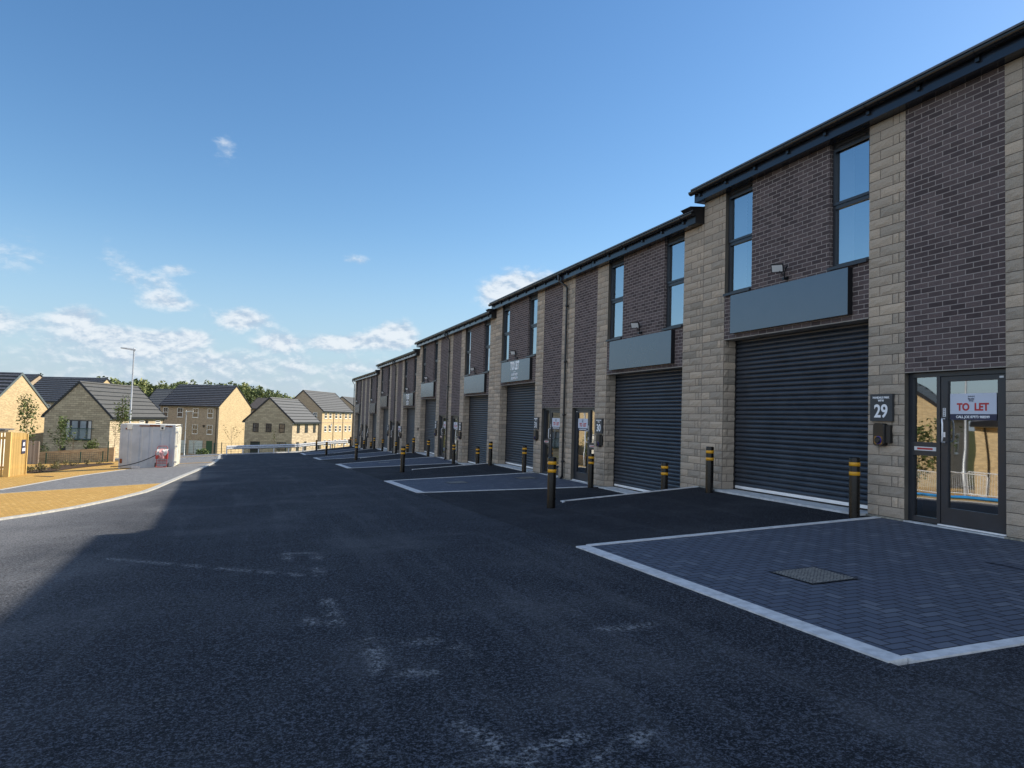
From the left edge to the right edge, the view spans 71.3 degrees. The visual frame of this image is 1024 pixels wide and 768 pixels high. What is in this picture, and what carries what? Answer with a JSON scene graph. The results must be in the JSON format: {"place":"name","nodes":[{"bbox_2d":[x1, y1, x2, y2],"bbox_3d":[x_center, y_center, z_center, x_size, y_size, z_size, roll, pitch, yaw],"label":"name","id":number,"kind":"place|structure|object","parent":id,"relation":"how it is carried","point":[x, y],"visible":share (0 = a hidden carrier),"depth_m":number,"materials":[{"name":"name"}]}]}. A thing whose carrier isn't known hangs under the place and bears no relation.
{"place":"outdoors","nodes":[
{"label":"outdoors","id":0,"kind":"place"},
{"bbox_2d":[0,461,130,488],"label":"paving","id":1,"kind":"structure","parent":0,"point":[18,480],"depth_m":33.57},
{"bbox_2d":[26,463,113,472],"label":"planting bed","id":2,"kind":"object","parent":1,"relation":"on","point":[63,467],"visible":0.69,"depth_m":43.99,"materials":[{"name":"soil"}]},
{"bbox_2d":[0,483,160,517],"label":"paving","id":3,"kind":"structure","parent":0,"point":[17,503],"depth_m":18.80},
{"bbox_2d":[0,457,217,492],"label":"grey paving","id":4,"kind":"structure","parent":0,"point":[132,476],"depth_m":27.55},
{"bbox_2d":[0,469,156,493],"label":"paving edging","id":5,"kind":"object","parent":4,"relation":"on","point":[65,478],"visible":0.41,"depth_m":23.94,"materials":[{"name":"concrete"}]},
{"bbox_2d":[110,446,168,466],"bbox_3d":[-19.599,3.818,37.652,2.742,1.136,0.501,3,-3,-20],"label":"hose trolley","id":6,"kind":"object","parent":4,"relation":"on","point":[161,454],"visible":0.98,"depth_m":37.89,"materials":[{"name":"red paint"}]},
{"bbox_2d":[118,423,181,468],"bbox_3d":[-19.787,3.393,39.218,2.801,2.400,2.414,3,-3,-20],"label":"site container","id":7,"kind":"object","parent":4,"relation":"on","point":[140,441],"visible":0.98,"depth_m":38.16,"materials":[{"name":"white metal"}]},
{"bbox_2d":[174,426,181,465],"bbox_3d":[-18.534,3.434,39.589,0.189,2.130,2.204,3,-3,-20],"label":"end door","id":8,"kind":"structure","parent":7,"relation":"in","point":[178,429],"depth_m":39.53,"materials":[{"name":"white metal"}]},
{"bbox_2d":[298,446,354,452],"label":"forecourt asphalt","id":9,"kind":"structure","parent":0,"point":[347,447],"depth_m":64.02,"materials":[{"name":"black asphalt"}]},
{"bbox_2d":[304,448,362,454],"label":"paved bay","id":10,"kind":"object","parent":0,"point":[336,451],"visible":0.74,"depth_m":59.95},
{"bbox_2d":[322,457,362,461],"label":"forecourt asphalt","id":11,"kind":"structure","parent":0,"point":[330,460],"depth_m":42.37,"materials":[{"name":"black asphalt"}]},
{"bbox_2d":[309,448,380,457],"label":"forecourt asphalt","id":12,"kind":"structure","parent":0,"point":[359,451],"depth_m":51.13,"materials":[{"name":"black asphalt"}]},
{"bbox_2d":[317,451,393,458],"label":"paved bay","id":13,"kind":"object","parent":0,"point":[365,455],"visible":0.84,"depth_m":46.99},
{"bbox_2d":[330,452,433,463],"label":"forecourt asphalt","id":14,"kind":"structure","parent":0,"point":[395,456],"depth_m":37.95,"materials":[{"name":"black asphalt"}]},
{"bbox_2d":[342,457,457,467],"bbox_3d":[-5.420,3.743,33.675,4.850,0.410,4.580,3,-3,-20],"label":"paved bay","id":15,"kind":"object","parent":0,"point":[425,460],"visible":0.95,"depth_m":33.58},
{"bbox_2d":[349,463,461,473],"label":"forecourt asphalt","id":16,"kind":"structure","parent":0,"point":[382,469],"depth_m":29.87,"materials":[{"name":"black asphalt"}]},
{"bbox_2d":[452,443,455,463],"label":"bollard","id":17,"kind":"object","parent":16,"relation":"on","point":[453,451],"visible":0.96,"depth_m":31.99,"materials":[{"name":"metal"}]},
{"bbox_2d":[475,447,479,463],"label":"bollard","id":18,"kind":"object","parent":16,"relation":"on","point":[477,454],"visible":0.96,"depth_m":28.59,"materials":[{"name":"metal"}]},
{"bbox_2d":[366,464,527,480],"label":"forecourt asphalt","id":19,"kind":"structure","parent":0,"point":[472,470],"depth_m":24.83,"materials":[{"name":"black asphalt"}]},
{"bbox_2d":[400,446,404,471],"bbox_3d":[-4.015,2.974,26.202,0.166,1.382,0.166,3,-3,-20],"label":"bollard","id":20,"kind":"object","parent":19,"relation":"on","point":[402,464],"visible":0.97,"depth_m":26.15,"materials":[{"name":"metal"}]},
{"bbox_2d":[488,441,492,465],"bbox_3d":[-0.826,2.836,27.113,0.157,1.304,0.157,3,-3,-20],"label":"bollard","id":21,"kind":"object","parent":19,"relation":"on","point":[490,453],"visible":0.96,"depth_m":27.06,"materials":[{"name":"metal"}]},
{"bbox_2d":[522,446,526,472],"bbox_3d":[0.402,2.697,23.710,0.157,1.304,0.157,3,-3,-20],"label":"bollard","id":22,"kind":"object","parent":19,"relation":"on","point":[524,454],"visible":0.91,"depth_m":23.66,"materials":[{"name":"metal"}]},
{"bbox_2d":[394,473,587,491],"bbox_3d":[-0.703,2.873,20.645,4.850,0.267,4.580,3,-3,-20],"label":"paved bay","id":23,"kind":"object","parent":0,"point":[495,482],"visible":0.94,"depth_m":20.36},
{"bbox_2d":[0,452,1023,767],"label":"road","id":24,"kind":"structure","parent":0,"point":[270,610],"depth_m":4.86,"materials":[{"name":"black asphalt"}]},
{"bbox_2d":[0,455,220,519],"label":"road kerb","id":25,"kind":"structure","parent":24,"relation":"on","point":[111,499],"depth_m":17.61,"materials":[{"name":"concrete"}]},
{"bbox_2d":[219,448,329,454],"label":"road end kerb","id":26,"kind":"structure","parent":24,"relation":"on","point":[269,452],"depth_m":64.14,"materials":[{"name":"concrete"}]},
{"bbox_2d":[336,457,449,469],"bbox_3d":[-5.529,3.786,33.635,4.952,0.516,4.810,3,-3,-20],"label":"bay edging","id":27,"kind":"object","parent":24,"relation":"on","point":[382,466],"visible":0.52,"depth_m":32.01,"materials":[{"name":"concrete"}]},
{"bbox_2d":[385,472,598,492],"bbox_3d":[-0.811,2.913,20.605,4.952,0.370,4.810,3,-3,-20],"label":"bay edging","id":28,"kind":"object","parent":24,"relation":"on","point":[403,486],"visible":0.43,"depth_m":18.89,"materials":[{"name":"concrete"}]},
{"bbox_2d":[576,516,1023,674],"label":"bay edging","id":29,"kind":"object","parent":24,"relation":"on","point":[854,644],"visible":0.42,"depth_m":5.47,"materials":[{"name":"concrete"}]},
{"bbox_2d":[0,0,1023,397],"label":"sky","id":30,"kind":"structure","parent":0,"point":[291,197],"materials":[{"name":"blue"}]},
{"bbox_2d":[338,448,698,502],"bbox_3d":[-4.660,3.909,33.882,3.145,2.193,41.805,3,-3,-20],"label":"retaining edging","id":31,"kind":"object","parent":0,"point":[562,501],"visible":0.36,"depth_m":14.58,"materials":[{"name":"concrete"}]},
{"bbox_2d":[420,487,623,510],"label":"forecourt asphalt","id":32,"kind":"structure","parent":0,"point":[493,500],"depth_m":16.51,"materials":[{"name":"black asphalt"}]},
{"bbox_2d":[588,454,593,487],"bbox_3d":[2.098,2.507,19.010,0.157,1.304,0.157,3,-3,-20],"label":"bollard","id":33,"kind":"object","parent":32,"relation":"on","point":[590,470],"visible":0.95,"depth_m":18.96,"materials":[{"name":"metal"}]},
{"bbox_2d":[661,462,667,489],"bbox_3d":[3.325,2.368,15.608,0.157,1.304,0.157,3,-3,-20],"label":"bollard","id":34,"kind":"object","parent":32,"relation":"on","point":[664,475],"visible":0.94,"depth_m":15.56,"materials":[{"name":"metal"}]},
{"bbox_2d":[312,457,1021,710],"bbox_3d":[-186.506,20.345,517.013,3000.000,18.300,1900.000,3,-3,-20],"label":"ground","id":35,"kind":"structure","parent":0,"point":[930,677],"depth_m":6.96,"materials":[{"name":"black asphalt"}]},
{"bbox_2d":[0,428,13,465],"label":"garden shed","id":36,"kind":"structure","parent":35,"relation":"on","point":[2,430],"depth_m":44.98,"materials":[{"name":"white wood"}]},
{"bbox_2d":[0,432,28,476],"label":"timber fence","id":37,"kind":"object","parent":35,"relation":"on","point":[15,461],"visible":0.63,"depth_m":33.47,"materials":[{"name":"brown wood"}]},
{"bbox_2d":[0,372,48,450],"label":"house","id":38,"kind":"structure","parent":35,"relation":"on","point":[12,384],"depth_m":71.56,"materials":[{"name":"beige brick"}]},
{"bbox_2d":[16,392,40,444],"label":"young tree","id":39,"kind":"object","parent":35,"relation":"on","point":[27,413],"visible":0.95,"depth_m":44.25,"materials":[{"name":"green plant"}]},
{"bbox_2d":[27,441,39,463],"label":"weathered fence","id":40,"kind":"object","parent":35,"relation":"on","point":[33,454],"visible":0.26,"depth_m":53.03,"materials":[{"name":"wood"}]},
{"bbox_2d":[24,374,42,384],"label":"town house","id":41,"kind":"structure","parent":35,"relation":"on","point":[33,379],"depth_m":135.60,"materials":[{"name":"grey tile"}]},
{"bbox_2d":[47,415,74,450],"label":"young tree","id":42,"kind":"object","parent":35,"relation":"on","point":[62,428],"visible":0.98,"depth_m":57.43,"materials":[{"name":"green plant"}]},
{"bbox_2d":[33,376,111,406],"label":"town house","id":43,"kind":"structure","parent":35,"relation":"on","point":[51,391],"depth_m":111.46,"materials":[{"name":"grey tile"}]},
{"bbox_2d":[45,442,108,463],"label":"wire fence","id":44,"kind":"object","parent":35,"relation":"on","point":[80,458],"visible":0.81,"depth_m":53.36,"materials":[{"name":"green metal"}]},
{"bbox_2d":[39,447,115,463],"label":"fence","id":45,"kind":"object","parent":35,"relation":"on","point":[72,455],"depth_m":54.25,"materials":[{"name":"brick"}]},
{"bbox_2d":[83,438,99,448],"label":"shrub","id":46,"kind":"object","parent":35,"relation":"on","point":[93,446],"visible":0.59,"depth_m":58.18,"materials":[{"name":"green plant"}]},
{"bbox_2d":[41,381,166,457],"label":"house","id":47,"kind":"structure","parent":35,"relation":"on","point":[84,407],"depth_m":67.92,"materials":[{"name":"stone"}]},
{"bbox_2d":[65,420,92,439],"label":"window","id":48,"kind":"structure","parent":47,"relation":"in","point":[83,427],"depth_m":67.76,"materials":[{"name":"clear glass"}]},
{"bbox_2d":[113,395,133,432],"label":"young tree","id":49,"kind":"object","parent":35,"relation":"on","point":[124,414],"visible":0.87,"depth_m":44.69,"materials":[{"name":"green plant"}]},
{"bbox_2d":[121,347,135,422],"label":"street lamp","id":50,"kind":"object","parent":35,"relation":"on","point":[134,349],"visible":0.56,"depth_m":47.63,"materials":[{"name":"metal"}]},
{"bbox_2d":[149,389,173,408],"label":"house","id":51,"kind":"structure","parent":35,"relation":"on","point":[157,397],"depth_m":140.22,"materials":[{"name":"grey tile"}]},
{"bbox_2d":[115,454,218,460],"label":"verge kerb","id":52,"kind":"structure","parent":35,"relation":"on","point":[191,455],"depth_m":60.40,"materials":[{"name":"concrete"}]},
{"bbox_2d":[97,376,294,403],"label":"woodland","id":53,"kind":"object","parent":35,"relation":"on","point":[250,394],"visible":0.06,"depth_m":271.91,"materials":[{"name":"green plant"}]},
{"bbox_2d":[196,448,208,454],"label":"shrub","id":54,"kind":"object","parent":35,"relation":"on","point":[200,452],"visible":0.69,"depth_m":104.24,"materials":[{"name":"green plant"}]},
{"bbox_2d":[159,384,251,454],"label":"town house","id":55,"kind":"structure","parent":35,"relation":"on","point":[214,409],"depth_m":122.13,"materials":[{"name":"beige brick"}]},
{"bbox_2d":[177,408,182,417],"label":"window","id":56,"kind":"structure","parent":55,"relation":"in","point":[179,410],"depth_m":121.93,"materials":[{"name":"grey"}]},
{"bbox_2d":[188,440,202,453],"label":"garage door","id":57,"kind":"structure","parent":55,"relation":"in","point":[198,445],"depth_m":120.89,"materials":[{"name":"grey metal"}]},
{"bbox_2d":[206,441,211,453],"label":"door","id":58,"kind":"structure","parent":55,"relation":"in","point":[208,443],"depth_m":120.21,"materials":[{"name":"green wood"}]},
{"bbox_2d":[206,425,212,434],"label":"window","id":59,"kind":"structure","parent":55,"relation":"in","point":[209,427],"depth_m":120.39,"materials":[{"name":"grey"}]},
{"bbox_2d":[181,442,352,454],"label":"wire fence","id":60,"kind":"object","parent":35,"relation":"on","point":[332,445],"visible":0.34,"depth_m":64.67,"materials":[{"name":"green metal"}]},
{"bbox_2d":[250,398,291,412],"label":"house","id":61,"kind":"structure","parent":35,"relation":"on","point":[256,403],"depth_m":165.00,"materials":[{"name":"grey tile"}]},
{"bbox_2d":[242,397,320,452],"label":"house","id":62,"kind":"structure","parent":35,"relation":"on","point":[293,421],"depth_m":93.91,"materials":[{"name":"stone"}]},
{"bbox_2d":[250,441,259,452],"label":"door","id":63,"kind":"structure","parent":62,"relation":"in","point":[251,442],"depth_m":93.71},
{"bbox_2d":[226,440,347,454],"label":"guard rail","id":64,"kind":"object","parent":35,"relation":"on","point":[258,447],"visible":0.86,"depth_m":64.61,"materials":[{"name":"silver metal"}]},
{"bbox_2d":[293,390,352,448],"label":"terrace of houses","id":65,"kind":"structure","parent":35,"relation":"on","point":[332,412],"depth_m":137.95,"materials":[{"name":"beige brick"}]},
{"bbox_2d":[340,396,354,444],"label":"house","id":66,"kind":"structure","parent":35,"relation":"on","point":[348,401],"depth_m":174.52,"materials":[{"name":"beige brick"}]},
{"bbox_2d":[351,370,379,448],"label":"terrace building","id":67,"kind":"structure","parent":35,"relation":"on","point":[366,388],"depth_m":60.20,"materials":[{"name":"brick"}]},
{"bbox_2d":[369,403,375,412],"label":"sign board","id":68,"kind":"object","parent":67,"relation":"attached to","point":[372,407],"visible":1,"depth_m":56.34,"materials":[{"name":"grey metal"}]},
{"bbox_2d":[376,349,419,453],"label":"terrace building","id":69,"kind":"structure","parent":35,"relation":"on","point":[399,375],"depth_m":46.83,"materials":[{"name":"stone"}]},
{"bbox_2d":[380,396,387,406],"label":"sign board","id":70,"kind":"object","parent":69,"relation":"attached to","point":[383,401],"visible":1,"depth_m":51.35,"materials":[{"name":"grey metal"}]},
{"bbox_2d":[403,393,414,405],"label":"sign board","id":71,"kind":"object","parent":69,"relation":"attached to","point":[408,399],"visible":1,"depth_m":43.22,"materials":[{"name":"grey metal"}]},
{"bbox_2d":[412,356,416,392],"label":"window","id":72,"kind":"structure","parent":69,"relation":"in","point":[416,356],"depth_m":42.61,"materials":[{"name":"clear glass"}]},
{"bbox_2d":[414,309,496,464],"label":"terrace building","id":73,"kind":"structure","parent":35,"relation":"on","point":[450,356],"depth_m":33.14,"materials":[{"name":"brick"}]},
{"bbox_2d":[421,346,425,383],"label":"window","id":74,"kind":"structure","parent":73,"relation":"in","point":[424,361],"depth_m":40.48,"materials":[{"name":"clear glass"}]},
{"bbox_2d":[421,382,434,396],"bbox_3d":[-4.577,0.326,38.786,0.098,0.754,2.980,3,-3,-20],"label":"sign board","id":75,"kind":"object","parent":73,"relation":"attached to","point":[427,389],"visible":1,"depth_m":38.44,"materials":[{"name":"grey metal"}]},
{"bbox_2d":[432,341,437,381],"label":"window","id":76,"kind":"structure","parent":73,"relation":"in","point":[436,348],"depth_m":37.85,"materials":[{"name":"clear glass"}]},
{"bbox_2d":[463,328,470,376],"bbox_3d":[-1.768,-1.411,31.999,0.547,2.150,0.812,3,-3,-20],"label":"window","id":77,"kind":"structure","parent":73,"relation":"in","point":[469,330],"depth_m":32.15,"materials":[{"name":"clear glass"}]},
{"bbox_2d":[464,374,486,393],"bbox_3d":[-1.596,0.009,30.523,0.098,0.754,2.980,3,-3,-20],"label":"sign board","id":78,"kind":"object","parent":73,"relation":"attached to","point":[475,384],"visible":1,"depth_m":30.25,"materials":[{"name":"grey metal"}]},
{"bbox_2d":[482,321,490,372],"bbox_3d":[-0.822,-1.511,29.376,0.547,2.150,0.812,3,-3,-20],"label":"window","id":79,"kind":"structure","parent":73,"relation":"in","point":[488,324],"depth_m":29.52,"materials":[{"name":"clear glass"}]},
{"bbox_2d":[488,206,704,493],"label":"terrace building","id":80,"kind":"structure","parent":35,"relation":"on","point":[564,328],"depth_m":19.15,"materials":[{"name":"brick"}]},
{"bbox_2d":[500,306,509,362],"bbox_3d":[-0.033,-1.893,27.229,0.547,2.150,0.812,3,-3,-20],"label":"window","id":81,"kind":"structure","parent":80,"relation":"in","point":[507,309],"depth_m":27.35,"materials":[{"name":"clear glass"}]},
{"bbox_2d":[501,357,532,382],"bbox_3d":[0.136,-0.474,25.752,0.103,0.754,2.980,3,-3,-20],"label":"sign board","id":82,"kind":"object","parent":80,"relation":"attached to","point":[517,370],"visible":1,"depth_m":25.50,"materials":[{"name":"grey metal"}]},
{"bbox_2d":[526,294,537,357],"bbox_3d":[0.913,-1.994,24.606,0.547,2.150,0.812,3,-3,-20],"label":"window","id":83,"kind":"structure","parent":80,"relation":"in","point":[534,299],"depth_m":24.70,"materials":[{"name":"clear glass"}]},
{"bbox_2d":[533,417,538,428],"bbox_3d":[0.808,1.301,23.697,0.050,0.405,0.400,3,-3,-20],"label":"number plate","id":84,"kind":"object","parent":80,"relation":"attached to","point":[536,423],"visible":1,"depth_m":23.64,"materials":[{"name":"black plastic"}]},
{"bbox_2d":[552,418,559,429],"bbox_3d":[1.391,1.250,22.500,0.011,0.355,0.650,3,-3,-20],"label":"letting notice","id":85,"kind":"object","parent":80,"relation":"attached to","point":[555,423],"visible":1,"depth_m":22.49,"materials":[{"name":"white plastic"}]},
{"bbox_2d":[578,419,587,430],"bbox_3d":[2.053,1.180,20.667,0.011,0.355,0.650,3,-3,-20],"label":"letting notice","id":86,"kind":"object","parent":80,"relation":"attached to","point":[582,424],"visible":1,"depth_m":20.66,"materials":[{"name":"white paper"}]},
{"bbox_2d":[595,418,603,433],"bbox_3d":[2.367,1.136,19.373,0.050,0.405,0.400,3,-3,-20],"label":"number plate","id":87,"kind":"object","parent":80,"relation":"attached to","point":[599,423],"visible":1,"depth_m":19.32,"materials":[{"name":"black plastic"}]},
{"bbox_2d":[596,434,602,446],"bbox_3d":[2.350,1.534,19.284,0.103,0.335,0.292,3,-3,-20],"label":"wall charger","id":88,"kind":"object","parent":80,"relation":"attached to","point":[599,440],"depth_m":19.24,"materials":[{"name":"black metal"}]},
{"bbox_2d":[606,258,623,341],"bbox_3d":[2.947,-2.210,18.965,0.547,2.150,0.812,3,-3,-20],"label":"window","id":89,"kind":"structure","parent":80,"relation":"in","point":[617,269],"depth_m":19.02,"materials":[{"name":"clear glass"}]},
{"bbox_2d":[630,322,642,333],"bbox_3d":[3.032,-1.381,17.477,0.314,0.294,0.270,0,-3,29],"label":"floodlight","id":90,"kind":"object","parent":80,"relation":"attached to","point":[635,325],"visible":1,"depth_m":17.53,"materials":[{"name":"black plastic"}]},
{"bbox_2d":[609,330,674,369],"bbox_3d":[3.119,-0.790,17.489,0.098,0.754,2.980,3,-3,-20],"label":"sign board","id":91,"kind":"object","parent":80,"relation":"attached to","point":[654,349],"visible":1,"depth_m":17.22,"materials":[{"name":"grey metal"}]},
{"bbox_2d":[661,233,684,330],"bbox_3d":[3.893,-2.310,16.343,0.547,2.150,0.812,3,-3,-20],"label":"window","id":92,"kind":"structure","parent":80,"relation":"in","point":[676,245],"depth_m":16.38,"materials":[{"name":"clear glass"}]},
{"bbox_2d":[688,20,1023,541],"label":"terrace building","id":93,"kind":"structure","parent":35,"relation":"on","point":[904,200],"depth_m":10.95,"materials":[{"name":"brick"}]},
{"bbox_2d":[723,182,752,296],"bbox_3d":[4.687,-2.842,14.203,0.547,2.150,0.812,3,-3,-20],"label":"window","id":94,"kind":"structure","parent":93,"relation":"in","point":[740,200],"depth_m":14.22,"materials":[{"name":"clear glass"}]},
{"bbox_2d":[771,263,788,279],"bbox_3d":[4.768,-2.013,12.723,0.314,0.294,0.270,0,-3,29],"label":"floodlight","id":95,"kind":"object","parent":93,"relation":"attached to","point":[779,267],"visible":1,"depth_m":12.78,"materials":[{"name":"black plastic"}]},
{"bbox_2d":[730,267,852,333],"bbox_3d":[4.859,-1.422,12.726,0.098,0.754,2.980,3,-3,-20],"label":"sign board","id":96,"kind":"object","parent":93,"relation":"attached to","point":[827,295],"visible":1,"depth_m":12.42,"materials":[{"name":"grey metal"}]},
{"bbox_2d":[827,128,869,270],"bbox_3d":[5.633,-2.943,11.580,0.547,2.150,0.812,3,-3,-20],"label":"window","id":97,"kind":"structure","parent":93,"relation":"in","point":[851,156],"depth_m":11.58,"materials":[{"name":"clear glass"}]},
{"bbox_2d":[870,394,894,420],"bbox_3d":[5.528,0.352,10.671,0.050,0.405,0.400,3,-3,-20],"label":"number plate","id":98,"kind":"object","parent":93,"relation":"attached to","point":[882,406],"visible":1,"depth_m":10.64,"materials":[{"name":"black metal"}]},
{"bbox_2d":[873,423,892,445],"bbox_3d":[5.497,0.752,10.619,0.103,0.335,0.292,3,-3,-20],"label":"wall charger","id":99,"kind":"object","parent":93,"relation":"attached to","point":[882,434],"depth_m":10.59,"materials":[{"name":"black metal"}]},
{"bbox_2d":[950,393,996,419],"bbox_3d":[6.111,0.301,9.474,0.011,0.355,0.650,3,-3,-20],"label":"letting notice","id":100,"kind":"object","parent":93,"relation":"attached to","point":[974,406],"visible":1,"depth_m":9.46,"materials":[{"name":"white plastic"}]},
{"bbox_2d":[473,487,871,545],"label":"forecourt asphalt","id":101,"kind":"structure","parent":0,"point":[686,511],"depth_m":11.45,"materials":[{"name":"black asphalt"}]},
{"bbox_2d":[547,457,556,507],"bbox_3d":[0.742,2.068,13.453,0.166,1.382,0.166,3,-3,-20],"label":"bollard","id":102,"kind":"object","parent":101,"relation":"on","point":[551,484],"visible":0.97,"depth_m":13.40,"materials":[{"name":"metal"}]},
{"bbox_2d":[705,446,713,492],"bbox_3d":[3.894,1.887,14.087,0.157,1.304,0.157,3,-3,-20],"label":"bollard","id":103,"kind":"object","parent":101,"relation":"on","point":[709,476],"visible":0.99,"depth_m":14.04,"materials":[{"name":"metal"}]},
{"bbox_2d":[849,457,859,517],"bbox_3d":[5.122,1.749,10.684,0.157,1.304,0.157,3,-3,-20],"label":"bollard","id":104,"kind":"object","parent":101,"relation":"on","point":[854,487],"visible":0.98,"depth_m":10.63,"materials":[{"name":"metal"}]},
{"bbox_2d":[592,518,1023,655],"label":"paved bay","id":105,"kind":"object","parent":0,"point":[913,588],"visible":1,"depth_m":7.03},
{"bbox_2d":[769,566,857,583],"bbox_3d":[2.973,1.884,7.053,0.570,0.037,0.610,3,-3,-20],"label":"manhole cover","id":106,"kind":"object","parent":105,"relation":"on","point":[812,575],"visible":1,"depth_m":7.04,"materials":[{"name":"grey metal"}]},
{"bbox_2d":[985,557,1023,568],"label":"manhole cover","id":107,"kind":"object","parent":105,"relation":"on","point":[1016,562],"visible":1,"depth_m":7.49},
{"bbox_2d":[900,645,1023,710],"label":"forecourt asphalt","id":108,"kind":"structure","parent":0,"point":[997,675],"depth_m":4.35,"materials":[{"name":"black asphalt"}]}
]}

